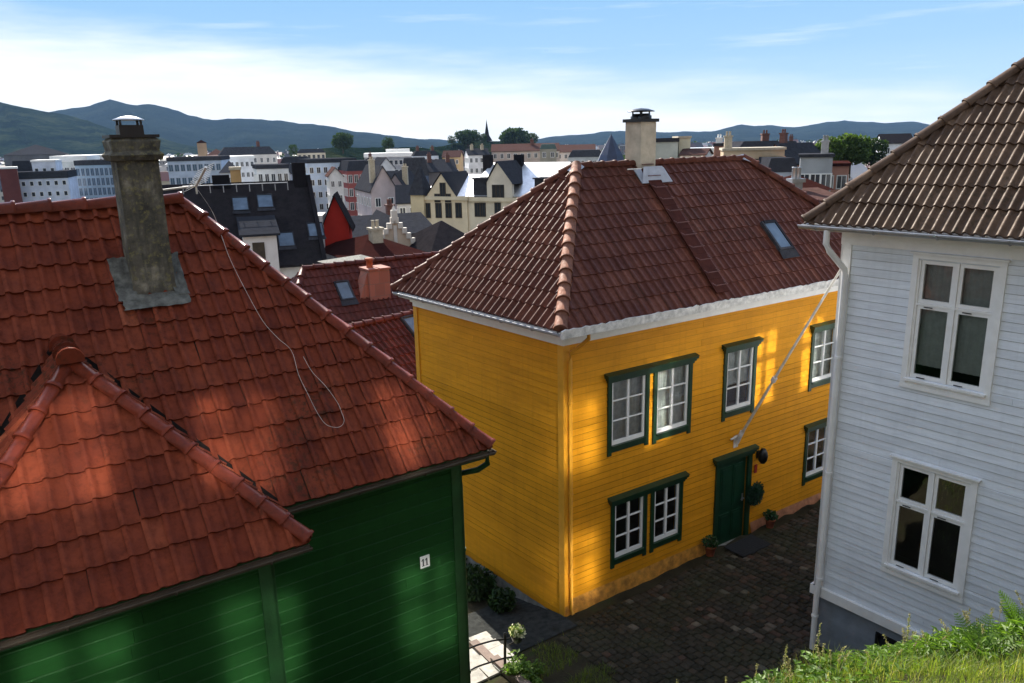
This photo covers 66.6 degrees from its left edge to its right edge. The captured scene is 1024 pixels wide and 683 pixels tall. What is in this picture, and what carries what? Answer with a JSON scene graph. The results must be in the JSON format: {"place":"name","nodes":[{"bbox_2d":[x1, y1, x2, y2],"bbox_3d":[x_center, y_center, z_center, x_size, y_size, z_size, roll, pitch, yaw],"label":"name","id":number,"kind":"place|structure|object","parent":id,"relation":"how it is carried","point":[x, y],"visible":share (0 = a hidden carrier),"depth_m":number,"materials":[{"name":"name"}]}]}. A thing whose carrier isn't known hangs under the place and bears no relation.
{"place":"outdoors","nodes":[
{"label":"outdoors","id":0,"kind":"place"},
{"bbox_2d":[0,102,221,157],"bbox_3d":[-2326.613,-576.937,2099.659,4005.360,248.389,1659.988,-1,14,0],"label":"hill","id":1,"kind":"structure","parent":0,"point":[21,127],"depth_m":1904.75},
{"bbox_2d":[52,99,453,152],"bbox_3d":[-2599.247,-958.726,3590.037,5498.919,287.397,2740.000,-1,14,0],"label":"hill","id":2,"kind":"structure","parent":0,"point":[169,124],"depth_m":3301.26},
{"bbox_2d":[323,147,447,159],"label":"hill","id":3,"kind":"structure","parent":0,"point":[350,152],"depth_m":524.05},
{"bbox_2d":[331,132,353,153],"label":"tree","id":4,"kind":"object","parent":3,"relation":"on","point":[342,140],"visible":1,"depth_m":403.78,"materials":[{"name":"green plant"}]},
{"bbox_2d":[381,137,394,148],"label":"tree","id":5,"kind":"object","parent":3,"relation":"on","point":[388,143],"visible":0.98,"depth_m":405.69,"materials":[{"name":"green plant"}]},
{"bbox_2d":[434,141,525,154],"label":"hill","id":6,"kind":"structure","parent":0,"point":[460,146],"depth_m":616.94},
{"bbox_2d":[454,129,480,146],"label":"tree","id":7,"kind":"object","parent":6,"relation":"on","point":[467,137],"visible":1,"depth_m":538.17,"materials":[{"name":"green plant"}]},
{"bbox_2d":[498,127,530,143],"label":"tree","id":8,"kind":"object","parent":6,"relation":"on","point":[509,135],"visible":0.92,"depth_m":535.75,"materials":[{"name":"green plant"}]},
{"bbox_2d":[469,631,516,682],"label":"flagstone path","id":9,"kind":"structure","parent":0,"point":[484,672],"depth_m":14.06,"materials":[{"name":"stone"}]},
{"bbox_2d":[0,0,1023,140],"label":"sky","id":10,"kind":"structure","parent":0,"point":[417,69],"materials":[{"name":"blue"}]},
{"bbox_2d":[468,597,577,653],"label":"path","id":11,"kind":"structure","parent":0,"point":[539,623],"depth_m":15.29,"materials":[{"name":"stone"}]},
{"bbox_2d":[421,120,928,145],"bbox_3d":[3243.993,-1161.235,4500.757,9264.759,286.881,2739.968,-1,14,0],"label":"hill","id":12,"kind":"structure","parent":0,"point":[807,133],"depth_m":4138.33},
{"bbox_2d":[559,507,823,682],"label":"cobbled street","id":13,"kind":"structure","parent":0,"point":[786,559],"depth_m":14.86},
{"bbox_2d":[701,534,718,556],"bbox_3d":[4.397,4.507,17.261,0.420,0.498,0.381,-13,18,-38],"label":"potted plant","id":14,"kind":"object","parent":13,"relation":"on","point":[710,544],"visible":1,"depth_m":17.21,"materials":[{"name":"green plant"}]},
{"bbox_2d":[724,534,770,557],"bbox_3d":[5.298,4.585,17.531,0.950,0.024,0.550,-11,17,-33],"label":"doormat","id":15,"kind":"object","parent":13,"relation":"on","point":[747,546],"visible":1,"depth_m":17.50,"materials":[{"name":"black rubber"}]},
{"bbox_2d":[762,509,778,528],"bbox_3d":[6.078,4.157,18.350,0.377,0.446,0.358,5,16,24],"label":"potted plant","id":16,"kind":"object","parent":13,"relation":"on","point":[770,517],"visible":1,"depth_m":18.28,"materials":[{"name":"green plant"}]},
{"bbox_2d":[467,141,1023,682],"bbox_3d":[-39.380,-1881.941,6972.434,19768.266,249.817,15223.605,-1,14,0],"label":"ground","id":17,"kind":"structure","parent":0,"point":[573,669],"depth_m":14.40,"materials":[{"name":"stone"}]},
{"bbox_2d":[0,166,22,202],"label":"apartment building","id":18,"kind":"structure","parent":17,"relation":"on","point":[10,183],"depth_m":195.93,"materials":[{"name":"paint"}]},
{"bbox_2d":[12,160,32,170],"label":"town house","id":19,"kind":"structure","parent":17,"relation":"on","point":[26,165],"depth_m":211.07,"materials":[{"name":"paint"}]},
{"bbox_2d":[3,145,68,166],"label":"hall","id":20,"kind":"structure","parent":17,"relation":"on","point":[35,152],"depth_m":322.64,"materials":[{"name":"paint"}]},
{"bbox_2d":[18,169,79,201],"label":"apartment building","id":21,"kind":"structure","parent":17,"relation":"on","point":[57,185],"depth_m":201.84,"materials":[{"name":"paint"}]},
{"bbox_2d":[30,159,62,170],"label":"apartment building","id":22,"kind":"structure","parent":21,"relation":"on","point":[48,165],"depth_m":206.78,"materials":[{"name":"paint"}]},
{"bbox_2d":[49,155,99,169],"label":"office building","id":23,"kind":"structure","parent":17,"relation":"on","point":[67,163],"depth_m":229.96,"materials":[{"name":"paint"}]},
{"bbox_2d":[73,159,114,198],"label":"office building","id":24,"kind":"structure","parent":17,"relation":"on","point":[95,178],"depth_m":224.06,"materials":[{"name":"paint"}]},
{"bbox_2d":[166,155,229,184],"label":"office building","id":25,"kind":"structure","parent":17,"relation":"on","point":[183,170],"depth_m":195.06,"materials":[{"name":"paint"}]},
{"bbox_2d":[197,140,206,155],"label":"tower","id":26,"kind":"structure","parent":17,"relation":"on","point":[202,147],"depth_m":290.74,"materials":[{"name":"paint"}]},
{"bbox_2d":[219,161,235,181],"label":"apartment building","id":27,"kind":"structure","parent":17,"relation":"on","point":[225,170],"depth_m":147.53,"materials":[{"name":"paint"}]},
{"bbox_2d":[229,166,241,181],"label":"tower","id":28,"kind":"structure","parent":17,"relation":"on","point":[235,173],"depth_m":117.24,"materials":[{"name":"paint"}]},
{"bbox_2d":[229,155,254,181],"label":"apartment building","id":29,"kind":"structure","parent":17,"relation":"on","point":[245,162],"depth_m":220.19,"materials":[{"name":"paint"}]},
{"bbox_2d":[162,163,326,277],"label":"town house","id":30,"kind":"structure","parent":17,"relation":"on","point":[278,225],"depth_m":46.85,"materials":[{"name":"paint"}]},
{"bbox_2d":[218,141,277,163],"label":"apartment building","id":31,"kind":"structure","parent":17,"relation":"on","point":[265,155],"depth_m":254.37,"materials":[{"name":"paint"}]},
{"bbox_2d":[0,116,496,682],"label":"timber house","id":32,"kind":"structure","parent":17,"relation":"on","point":[194,488],"depth_m":9.07,"materials":[{"name":"red ceramic"}]},
{"bbox_2d":[163,163,213,193],"bbox_3d":[-3.988,-2.002,9.621,0.608,0.387,0.407,-8,16,-24],"label":"antenna","id":33,"kind":"object","parent":32,"relation":"attached to","point":[201,175],"visible":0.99,"depth_m":9.70,"materials":[{"name":"white metal"}]},
{"bbox_2d":[198,190,343,427],"bbox_3d":[-3.089,-0.463,9.800,2.302,2.831,0.364,9,17,34],"label":"cable","id":34,"kind":"object","parent":32,"relation":"on","point":[281,341],"visible":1,"depth_m":9.77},
{"bbox_2d":[252,163,288,181],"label":"apartment building","id":35,"kind":"structure","parent":17,"relation":"on","point":[272,172],"depth_m":166.51,"materials":[{"name":"paint"}]},
{"bbox_2d":[280,156,307,163],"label":"apartment building","id":36,"kind":"structure","parent":17,"relation":"on","point":[292,159],"depth_m":204.59,"materials":[{"name":"paint"}]},
{"bbox_2d":[297,149,325,157],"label":"apartment building","id":37,"kind":"structure","parent":17,"relation":"on","point":[314,153],"depth_m":281.99,"materials":[{"name":"paint"}]},
{"bbox_2d":[297,157,355,213],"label":"apartment building","id":38,"kind":"structure","parent":17,"relation":"on","point":[317,169],"depth_m":195.36,"materials":[{"name":"paint"}]},
{"bbox_2d":[325,166,344,207],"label":"town house","id":39,"kind":"structure","parent":17,"relation":"on","point":[334,176],"depth_m":162.09,"materials":[{"name":"paint"}]},
{"bbox_2d":[318,191,354,246],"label":"town house","id":40,"kind":"structure","parent":17,"relation":"on","point":[336,220],"depth_m":51.69,"materials":[{"name":"paint"}]},
{"bbox_2d":[317,255,371,262],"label":"town house","id":41,"kind":"structure","parent":17,"relation":"on","point":[351,258],"depth_m":40.75,"materials":[{"name":"paint"}]},
{"bbox_2d":[338,160,367,215],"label":"apartment building","id":42,"kind":"structure","parent":17,"relation":"on","point":[350,171],"depth_m":186.36,"materials":[{"name":"paint"}]},
{"bbox_2d":[291,250,439,323],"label":"town house","id":43,"kind":"structure","parent":17,"relation":"on","point":[349,292],"depth_m":27.97,"materials":[{"name":"red tile"}]},
{"bbox_2d":[325,220,424,259],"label":"town house","id":44,"kind":"structure","parent":17,"relation":"on","point":[373,243],"depth_m":48.76,"materials":[{"name":"tile"}]},
{"bbox_2d":[354,157,396,215],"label":"town house","id":45,"kind":"structure","parent":17,"relation":"on","point":[374,188],"depth_m":118.64,"materials":[{"name":"paint"}]},
{"bbox_2d":[349,309,416,379],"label":"town house","id":46,"kind":"structure","parent":17,"relation":"on","point":[392,335],"depth_m":23.15,"materials":[{"name":"red tile"}]},
{"bbox_2d":[356,205,414,245],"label":"town house","id":47,"kind":"structure","parent":17,"relation":"on","point":[394,230],"depth_m":53.97,"materials":[{"name":"paint"}]},
{"bbox_2d":[375,157,395,170],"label":"town house","id":48,"kind":"structure","parent":17,"relation":"on","point":[386,163],"depth_m":185.96,"materials":[{"name":"paint"}]},
{"bbox_2d":[364,152,412,170],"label":"hall","id":49,"kind":"structure","parent":17,"relation":"on","point":[395,159],"depth_m":253.32,"materials":[{"name":"paint"}]},
{"bbox_2d":[351,199,431,237],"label":"town house","id":50,"kind":"structure","parent":17,"relation":"on","point":[413,222],"depth_m":68.75,"materials":[{"name":"paint"}]},
{"bbox_2d":[391,164,414,184],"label":"town house","id":51,"kind":"structure","parent":17,"relation":"on","point":[405,176],"depth_m":123.14,"materials":[{"name":"paint"}]},
{"bbox_2d":[395,185,411,212],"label":"town house","id":52,"kind":"structure","parent":17,"relation":"on","point":[402,199],"depth_m":111.02,"materials":[{"name":"paint"}]},
{"bbox_2d":[403,157,428,182],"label":"town house","id":53,"kind":"structure","parent":17,"relation":"on","point":[412,163],"depth_m":166.19,"materials":[{"name":"tile"}]},
{"bbox_2d":[411,145,438,159],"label":"apartment building","id":54,"kind":"structure","parent":17,"relation":"on","point":[418,153],"depth_m":228.97,"materials":[{"name":"paint"}]},
{"bbox_2d":[409,221,464,251],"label":"town house","id":55,"kind":"structure","parent":17,"relation":"on","point":[439,235],"depth_m":52.90,"materials":[{"name":"tile"}]},
{"bbox_2d":[0,138,874,207],"bbox_3d":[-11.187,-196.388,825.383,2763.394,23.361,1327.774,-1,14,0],"label":"distant town","id":56,"kind":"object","parent":17,"relation":"on","point":[858,169],"visible":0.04,"depth_m":602.84},
{"bbox_2d":[426,152,457,186],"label":"town house","id":57,"kind":"structure","parent":17,"relation":"on","point":[436,167],"depth_m":178.01,"materials":[{"name":"tile"}]},
{"bbox_2d":[441,150,463,170],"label":"town house","id":58,"kind":"structure","parent":17,"relation":"on","point":[457,156],"depth_m":234.86,"materials":[{"name":"paint"}]},
{"bbox_2d":[464,143,489,173],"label":"town house","id":59,"kind":"structure","parent":17,"relation":"on","point":[473,161],"depth_m":219.73,"materials":[{"name":"paint"}]},
{"bbox_2d":[466,563,497,601],"bbox_3d":[-0.792,5.246,16.925,0.989,0.832,0.987,-1,14,0],"label":"shrub","id":60,"kind":"object","parent":17,"relation":"on","point":[476,589],"visible":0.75,"depth_m":16.75,"materials":[{"name":"green plant"}]},
{"bbox_2d":[408,154,570,232],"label":"apartment building","id":61,"kind":"structure","parent":17,"relation":"on","point":[464,201],"depth_m":89.90,"materials":[{"name":"paint"}]},
{"bbox_2d":[469,632,511,670],"bbox_3d":[-0.522,5.506,13.361,1.218,0.863,0.130,-11,17,-34],"label":"metal railing","id":62,"kind":"object","parent":17,"relation":"on","point":[504,657],"visible":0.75,"depth_m":13.51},
{"bbox_2d":[508,623,525,644],"bbox_3d":[0.096,5.114,13.690,0.330,0.342,0.332,-1,14,0],"label":"flowering plant","id":63,"kind":"object","parent":62,"relation":"on","point":[517,632],"visible":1,"depth_m":13.62,"materials":[{"name":"white plant"}]},
{"bbox_2d":[469,639,530,682],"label":"kerb","id":64,"kind":"structure","parent":17,"relation":"on","point":[486,653],"depth_m":13.89,"materials":[{"name":"brown stone"}]},
{"bbox_2d":[486,587,517,612],"bbox_3d":[-0.212,5.342,16.061,0.690,0.585,0.642,-1,14,0],"label":"shrub","id":65,"kind":"object","parent":17,"relation":"on","point":[498,601],"visible":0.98,"depth_m":15.93,"materials":[{"name":"green plant"}]},
{"bbox_2d":[500,649,538,675],"bbox_3d":[0.126,5.651,13.528,0.608,0.526,0.642,4,15,19],"label":"weed","id":66,"kind":"object","parent":17,"relation":"on","point":[509,667],"visible":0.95,"depth_m":13.46,"materials":[{"name":"green plant"}]},
{"bbox_2d":[491,138,559,162],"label":"apartment building","id":67,"kind":"structure","parent":17,"relation":"on","point":[530,151],"depth_m":224.09,"materials":[{"name":"paint"}]},
{"bbox_2d":[520,662,544,682],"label":"weed","id":68,"kind":"object","parent":17,"relation":"on","point":[532,677],"visible":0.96,"depth_m":13.34,"materials":[{"name":"green plant"}]},
{"bbox_2d":[540,144,556,161],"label":"apartment building","id":69,"kind":"structure","parent":17,"relation":"on","point":[548,153],"depth_m":209.08,"materials":[{"name":"paint"}]},
{"bbox_2d":[560,144,595,161],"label":"apartment building","id":70,"kind":"structure","parent":17,"relation":"on","point":[565,151],"depth_m":245.29,"materials":[{"name":"paint"}]},
{"bbox_2d":[568,149,600,162],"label":"apartment building","id":71,"kind":"structure","parent":17,"relation":"on","point":[592,155],"depth_m":195.00,"materials":[{"name":"paint"}]},
{"bbox_2d":[598,134,623,160],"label":"tower","id":72,"kind":"structure","parent":17,"relation":"on","point":[611,151],"depth_m":96.35,"materials":[{"name":"metal"}]},
{"bbox_2d":[390,108,841,616],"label":"timber house","id":73,"kind":"structure","parent":17,"relation":"on","point":[602,348],"depth_m":16.21,"materials":[{"name":"yellow paint"}]},
{"bbox_2d":[607,374,649,456],"bbox_3d":[2.253,1.351,15.293,1.080,1.650,0.194,-11,17,-33],"label":"window","id":74,"kind":"structure","parent":73,"relation":"in","point":[627,405],"depth_m":15.37,"materials":[{"name":"green paint"}]},
{"bbox_2d":[610,495,647,568],"bbox_3d":[2.382,3.796,15.915,0.980,1.540,0.108,-11,17,-33],"label":"window","id":75,"kind":"structure","parent":73,"relation":"in","point":[618,557],"depth_m":15.99,"materials":[{"name":"green paint"}]},
{"bbox_2d":[649,482,683,552],"bbox_3d":[3.262,3.629,16.491,0.930,1.540,0.108,-11,17,-33],"label":"window","id":76,"kind":"structure","parent":73,"relation":"in","point":[675,534],"depth_m":16.57,"materials":[{"name":"green paint"}]},
{"bbox_2d":[652,363,692,443],"bbox_3d":[3.249,1.176,15.949,1.090,1.680,0.194,-11,17,-33],"label":"window","id":77,"kind":"structure","parent":73,"relation":"in","point":[670,394],"depth_m":16.03,"materials":[{"name":"green paint"}]},
{"bbox_2d":[713,454,752,544],"bbox_3d":[4.977,3.586,17.724,1.200,2.140,0.125,-11,17,-33],"label":"door","id":78,"kind":"structure","parent":73,"relation":"in","point":[729,491],"depth_m":17.76,"materials":[{"name":"green paint"}]},
{"bbox_2d":[721,346,757,421],"bbox_3d":[4.934,0.833,17.047,1.050,1.690,0.194,-11,17,-33],"label":"window","id":79,"kind":"structure","parent":73,"relation":"in","point":[736,366],"depth_m":17.10,"materials":[{"name":"green paint"}]},
{"bbox_2d":[747,481,764,505],"bbox_3d":[5.620,3.514,17.974,0.562,0.628,0.292,-11,17,-33],"label":"wreath","id":80,"kind":"object","parent":73,"relation":"attached to","point":[756,492],"visible":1,"depth_m":17.89,"materials":[{"name":"green plant"}]},
{"bbox_2d":[756,448,767,463],"bbox_3d":[5.710,2.606,17.799,0.230,0.370,0.262,-11,17,-33],"label":"wall lamp","id":81,"kind":"object","parent":73,"relation":"attached to","point":[762,455],"visible":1,"depth_m":17.71,"materials":[{"name":"black metal"}]},
{"bbox_2d":[730,269,839,447],"bbox_3d":[5.526,0.504,16.022,0.318,4.247,2.142,-12,18,-37],"label":"flagpole","id":82,"kind":"object","parent":73,"relation":"attached to","point":[737,439],"visible":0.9,"depth_m":16.24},
{"bbox_2d":[802,426,826,485],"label":"window","id":83,"kind":"structure","parent":73,"relation":"in","point":[815,473],"depth_m":19.24,"materials":[{"name":"green paint"}]},
{"bbox_2d":[808,328,834,391],"bbox_3d":[7.429,0.331,18.674,1.050,1.590,0.194,-11,17,-33],"label":"window","id":84,"kind":"structure","parent":73,"relation":"in","point":[820,349],"depth_m":18.71,"materials":[{"name":"green paint"}]},
{"bbox_2d":[655,138,678,158],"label":"office building","id":85,"kind":"structure","parent":17,"relation":"on","point":[666,148],"depth_m":116.60,"materials":[{"name":"paint"}]},
{"bbox_2d":[672,136,691,157],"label":"tower","id":86,"kind":"structure","parent":17,"relation":"on","point":[684,142],"depth_m":118.40,"materials":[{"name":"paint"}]},
{"bbox_2d":[678,148,713,157],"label":"town house","id":87,"kind":"structure","parent":17,"relation":"on","point":[695,152],"depth_m":116.22,"materials":[{"name":"tile"}]},
{"bbox_2d":[713,134,723,156],"bbox_3d":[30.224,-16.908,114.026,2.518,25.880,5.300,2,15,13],"label":"chimney","id":88,"kind":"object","parent":17,"relation":"on","point":[718,144],"depth_m":109.23,"materials":[{"name":"paint"}]},
{"bbox_2d":[719,131,786,159],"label":"apartment building","id":89,"kind":"structure","parent":17,"relation":"on","point":[728,149],"depth_m":82.89,"materials":[{"name":"paint"}]},
{"bbox_2d":[732,130,778,146],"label":"apartment building","id":90,"kind":"structure","parent":17,"relation":"on","point":[764,142],"depth_m":101.46,"materials":[{"name":"paint"}]},
{"bbox_2d":[741,668,791,682],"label":"weed","id":91,"kind":"object","parent":17,"relation":"on","point":[758,678],"visible":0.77,"depth_m":9.16,"materials":[{"name":"green plant"}]},
{"bbox_2d":[758,157,796,176],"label":"town house","id":92,"kind":"structure","parent":17,"relation":"on","point":[782,166],"depth_m":76.45,"materials":[{"name":"paint"}]},
{"bbox_2d":[532,629,1023,682],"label":"grass","id":93,"kind":"structure","parent":17,"relation":"on","point":[1017,667],"depth_m":7.63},
{"bbox_2d":[772,129,820,166],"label":"town house","id":94,"kind":"structure","parent":17,"relation":"on","point":[793,150],"depth_m":95.40,"materials":[{"name":"paint"}]},
{"bbox_2d":[783,175,834,190],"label":"town house","id":95,"kind":"structure","parent":17,"relation":"on","point":[808,183],"depth_m":41.90,"materials":[{"name":"paint"}]},
{"bbox_2d":[786,167,833,202],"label":"town house","id":96,"kind":"structure","parent":17,"relation":"on","point":[797,180],"depth_m":31.23,"materials":[{"name":"paint"}]},
{"bbox_2d":[799,135,834,190],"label":"apartment building","id":97,"kind":"structure","parent":17,"relation":"on","point":[817,167],"depth_m":68.66,"materials":[{"name":"paint"}]},
{"bbox_2d":[820,173,831,187],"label":"window","id":98,"kind":"structure","parent":97,"relation":"in","point":[825,178],"depth_m":68.58,"materials":[{"name":"white paint"}]},
{"bbox_2d":[793,650,848,682],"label":"weed","id":99,"kind":"object","parent":17,"relation":"on","point":[814,661],"visible":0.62,"depth_m":8.55,"materials":[{"name":"green plant"}]},
{"bbox_2d":[815,136,846,160],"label":"tree","id":100,"kind":"object","parent":17,"relation":"on","point":[836,145],"visible":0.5,"depth_m":115.49,"materials":[{"name":"green plant"}]},
{"bbox_2d":[830,161,850,192],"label":"apartment building","id":101,"kind":"structure","parent":17,"relation":"on","point":[840,174],"depth_m":72.75,"materials":[{"name":"paint"}]},
{"bbox_2d":[836,175,846,188],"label":"window","id":102,"kind":"structure","parent":101,"relation":"in","point":[841,180],"depth_m":72.79,"materials":[{"name":"white paint"}]},
{"bbox_2d":[837,133,873,177],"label":"tree","id":103,"kind":"object","parent":17,"relation":"on","point":[858,148],"visible":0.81,"depth_m":117.04,"materials":[{"name":"green plant"}]},
{"bbox_2d":[862,138,888,165],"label":"tree","id":104,"kind":"object","parent":17,"relation":"on","point":[877,146],"visible":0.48,"depth_m":119.79,"materials":[{"name":"green plant"}]},
{"bbox_2d":[876,133,912,155],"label":"town house","id":105,"kind":"structure","parent":17,"relation":"on","point":[896,141],"depth_m":186.35,"materials":[{"name":"paint"}]},
{"bbox_2d":[775,616,1023,682],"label":"leafy cover","id":106,"kind":"object","parent":17,"relation":"on","point":[951,640],"visible":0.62,"depth_m":8.05,"materials":[{"name":"green plant"}]},
{"bbox_2d":[798,57,1023,658],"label":"timber house","id":107,"kind":"structure","parent":17,"relation":"on","point":[921,517],"depth_m":11.59,"materials":[{"name":"white paint"}]},
{"bbox_2d":[874,631,907,656],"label":"basement window","id":108,"kind":"structure","parent":107,"relation":"in","point":[880,639],"depth_m":12.94,"materials":[{"name":"glass"}]},
{"bbox_2d":[880,454,981,603],"bbox_3d":[6.356,2.840,11.933,0.145,2.005,1.300,-12,18,-36],"label":"window","id":109,"kind":"structure","parent":107,"relation":"in","point":[895,499],"depth_m":11.91,"materials":[{"name":"white paint"}]},
{"bbox_2d":[899,251,1011,405],"bbox_3d":[6.316,-0.214,11.183,0.225,2.055,1.310,-12,18,-36],"label":"window","id":110,"kind":"structure","parent":107,"relation":"in","point":[954,312],"depth_m":11.19,"materials":[{"name":"white paint"}]},
{"bbox_2d":[954,613,1023,660],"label":"fern","id":111,"kind":"object","parent":17,"relation":"on","point":[976,632],"visible":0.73,"depth_m":7.85,"materials":[{"name":"green plant"}]},
{"bbox_2d":[998,590,1023,637],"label":"fern","id":112,"kind":"object","parent":17,"relation":"on","point":[1013,612],"visible":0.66,"depth_m":8.07,"materials":[{"name":"green plant"}]},
{"bbox_2d":[676,590,1023,682],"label":"seed grass","id":113,"kind":"structure","parent":0,"point":[905,636],"depth_m":8.28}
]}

